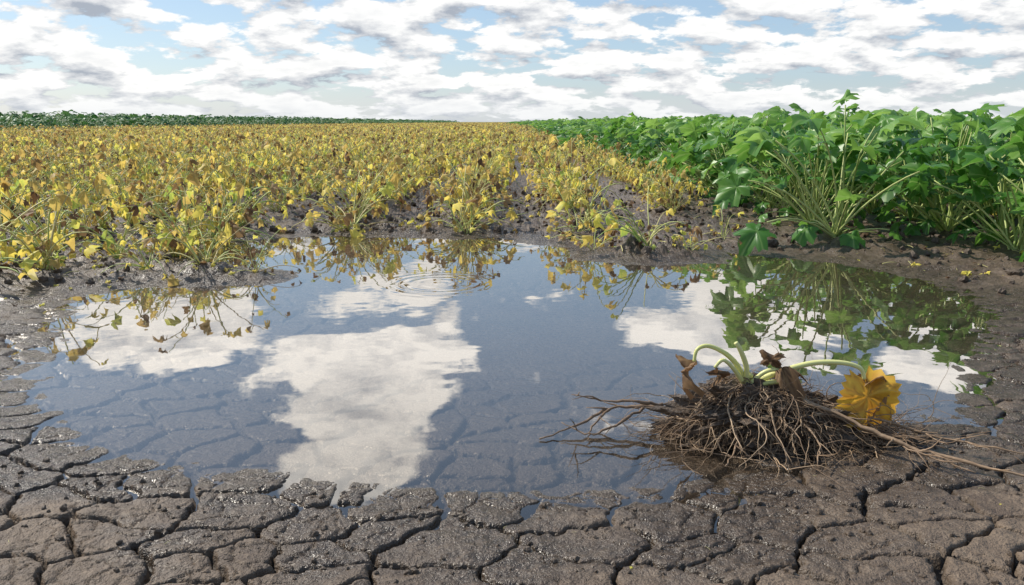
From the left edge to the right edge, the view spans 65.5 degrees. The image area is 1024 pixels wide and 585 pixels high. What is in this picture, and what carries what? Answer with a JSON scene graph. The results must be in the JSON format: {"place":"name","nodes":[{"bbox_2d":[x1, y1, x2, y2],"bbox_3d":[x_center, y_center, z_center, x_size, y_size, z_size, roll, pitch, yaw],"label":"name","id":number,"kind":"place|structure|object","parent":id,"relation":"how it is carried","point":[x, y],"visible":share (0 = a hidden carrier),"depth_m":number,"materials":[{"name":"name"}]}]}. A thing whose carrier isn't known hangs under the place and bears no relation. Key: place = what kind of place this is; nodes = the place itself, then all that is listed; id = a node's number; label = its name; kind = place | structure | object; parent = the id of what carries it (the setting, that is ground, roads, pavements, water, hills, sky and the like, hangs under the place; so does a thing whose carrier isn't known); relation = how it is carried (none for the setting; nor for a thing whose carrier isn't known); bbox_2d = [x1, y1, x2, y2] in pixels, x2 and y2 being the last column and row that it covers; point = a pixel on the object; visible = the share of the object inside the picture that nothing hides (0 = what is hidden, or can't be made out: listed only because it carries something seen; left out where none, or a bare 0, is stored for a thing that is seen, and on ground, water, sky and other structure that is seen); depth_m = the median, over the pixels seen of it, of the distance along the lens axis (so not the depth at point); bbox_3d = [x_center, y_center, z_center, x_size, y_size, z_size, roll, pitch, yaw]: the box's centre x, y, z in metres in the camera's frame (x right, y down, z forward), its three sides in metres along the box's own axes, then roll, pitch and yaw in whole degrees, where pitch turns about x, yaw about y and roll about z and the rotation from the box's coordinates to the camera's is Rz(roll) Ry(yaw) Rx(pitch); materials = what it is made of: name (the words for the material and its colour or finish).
{"place":"outdoors","nodes":[
{"label":"outdoors","id":0,"kind":"place"},
{"bbox_2d":[0,109,456,130],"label":"dark green crop field","id":1,"kind":"structure","parent":0,"point":[47,120],"depth_m":69.35,"materials":[{"name":"green plant"}]},
{"bbox_2d":[0,122,1023,584],"bbox_3d":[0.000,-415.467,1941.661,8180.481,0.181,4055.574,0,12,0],"label":"ground","id":2,"kind":"structure","parent":0,"point":[358,412],"depth_m":2.16,"materials":[{"name":"brown soil"}]},
{"bbox_2d":[0,194,76,279],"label":"yellowed squash plant","id":3,"kind":"object","parent":2,"relation":"on","point":[26,264],"visible":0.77,"depth_m":4.05,"materials":[{"name":"yellow plant"}]},
{"bbox_2d":[0,180,113,269],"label":"yellowed squash plant","id":4,"kind":"object","parent":2,"relation":"on","point":[45,254],"visible":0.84,"depth_m":4.08,"materials":[{"name":"yellow plant"}]},
{"bbox_2d":[83,225,169,279],"bbox_3d":[-1.983,-0.208,4.256,0.447,0.304,0.455,0,12,0],"label":"yellowed squash plant","id":5,"kind":"object","parent":2,"relation":"on","point":[123,243],"visible":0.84,"depth_m":4.21,"materials":[{"name":"yellow plant"}]},
{"bbox_2d":[67,203,198,258],"bbox_3d":[-2.225,-0.295,4.562,0.644,0.447,0.699,0,12,0],"label":"yellowed squash plant","id":6,"kind":"object","parent":2,"relation":"on","point":[96,229],"visible":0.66,"depth_m":4.55,"materials":[{"name":"yellow plant"}]},
{"bbox_2d":[151,201,220,242],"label":"yellowed squash plant","id":7,"kind":"object","parent":2,"relation":"on","point":[172,226],"visible":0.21,"depth_m":5.06,"materials":[{"name":"yellow plant"}]},
{"bbox_2d":[143,200,263,286],"bbox_3d":[-1.656,-0.270,4.130,0.651,0.426,0.642,11,17,43],"label":"yellowed squash plant","id":8,"kind":"object","parent":2,"relation":"on","point":[172,280],"visible":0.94,"depth_m":4.14,"materials":[{"name":"yellow plant"}]},
{"bbox_2d":[224,228,300,274],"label":"yellowed squash plant","id":9,"kind":"object","parent":2,"relation":"on","point":[252,254],"visible":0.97,"depth_m":4.19,"materials":[{"name":"yellow plant"}]},
{"bbox_2d":[275,169,410,237],"bbox_3d":[-1.256,-0.620,5.824,0.750,0.526,1.002,6,14,27],"label":"yellowed squash plant","id":10,"kind":"object","parent":2,"relation":"on","point":[347,220],"visible":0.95,"depth_m":5.79,"materials":[{"name":"yellow plant"}]},
{"bbox_2d":[0,122,709,257],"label":"yellowed crop rows","id":11,"kind":"object","parent":2,"relation":"on","point":[180,160],"visible":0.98,"depth_m":7.98,"materials":[{"name":"yellow plant"}]},
{"bbox_2d":[417,165,525,233],"bbox_3d":[-0.356,-0.602,5.740,0.808,0.601,0.682,2,12,11],"label":"yellowed squash plant","id":12,"kind":"object","parent":2,"relation":"on","point":[511,214],"visible":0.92,"depth_m":5.77,"materials":[{"name":"yellow plant"}]},
{"bbox_2d":[0,189,1022,581],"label":"dry leaf litter","id":13,"kind":"object","parent":2,"relation":"on","point":[966,273],"visible":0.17,"depth_m":5.32,"materials":[{"name":"brown plant"}]},
{"bbox_2d":[0,185,1023,584],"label":"soil clods","id":14,"kind":"object","parent":2,"relation":"on","point":[934,237],"visible":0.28,"depth_m":4.01,"materials":[{"name":"brown soil"}]},
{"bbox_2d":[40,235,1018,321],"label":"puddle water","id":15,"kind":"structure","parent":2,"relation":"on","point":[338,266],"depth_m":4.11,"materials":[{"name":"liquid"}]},
{"bbox_2d":[546,183,617,235],"bbox_3d":[0.481,-0.546,5.519,0.501,0.392,0.664,0,12,0],"label":"yellowed squash plant","id":16,"kind":"object","parent":2,"relation":"on","point":[570,222],"visible":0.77,"depth_m":5.43,"materials":[{"name":"yellow plant"}]},
{"bbox_2d":[545,218,619,249],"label":"yellowed squash plant","id":17,"kind":"object","parent":2,"relation":"on","point":[575,239],"visible":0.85,"depth_m":5.00,"materials":[{"name":"yellow plant"}]},
{"bbox_2d":[545,158,644,229],"bbox_3d":[0.626,-0.688,5.817,0.734,0.600,0.900,0,12,0],"label":"yellowed squash plant","id":18,"kind":"object","parent":2,"relation":"on","point":[566,194],"visible":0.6,"depth_m":5.66,"materials":[{"name":"yellow plant"}]},
{"bbox_2d":[580,186,701,249],"bbox_3d":[0.756,-0.446,4.896,0.746,0.382,0.482,-3,12,-12],"label":"yellowed squash plant","id":19,"kind":"object","parent":2,"relation":"on","point":[623,230],"visible":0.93,"depth_m":4.86,"materials":[{"name":"yellow plant"}]},
{"bbox_2d":[650,221,741,251],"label":"yellowed squash plant","id":20,"kind":"object","parent":2,"relation":"on","point":[677,225],"visible":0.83,"depth_m":4.90,"materials":[{"name":"yellow plant"}]},
{"bbox_2d":[707,205,743,238],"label":"yellowed squash plant","id":21,"kind":"object","parent":2,"relation":"on","point":[721,223],"visible":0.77,"depth_m":5.39,"materials":[{"name":"yellow plant"}]},
{"bbox_2d":[506,89,1023,261],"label":"green crop rows","id":22,"kind":"object","parent":2,"relation":"on","point":[911,161],"visible":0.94,"depth_m":5.62,"materials":[{"name":"green plant"}]},
{"bbox_2d":[539,341,1023,485],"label":"uprooted squash plant","id":23,"kind":"object","parent":2,"relation":"on","point":[754,412],"visible":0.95,"depth_m":1.99,"materials":[{"name":"brown plant"}]},
{"bbox_2d":[0,0,1023,121],"label":"sky","id":24,"kind":"structure","parent":0,"point":[459,60],"materials":[{"name":"white"}]}
]}

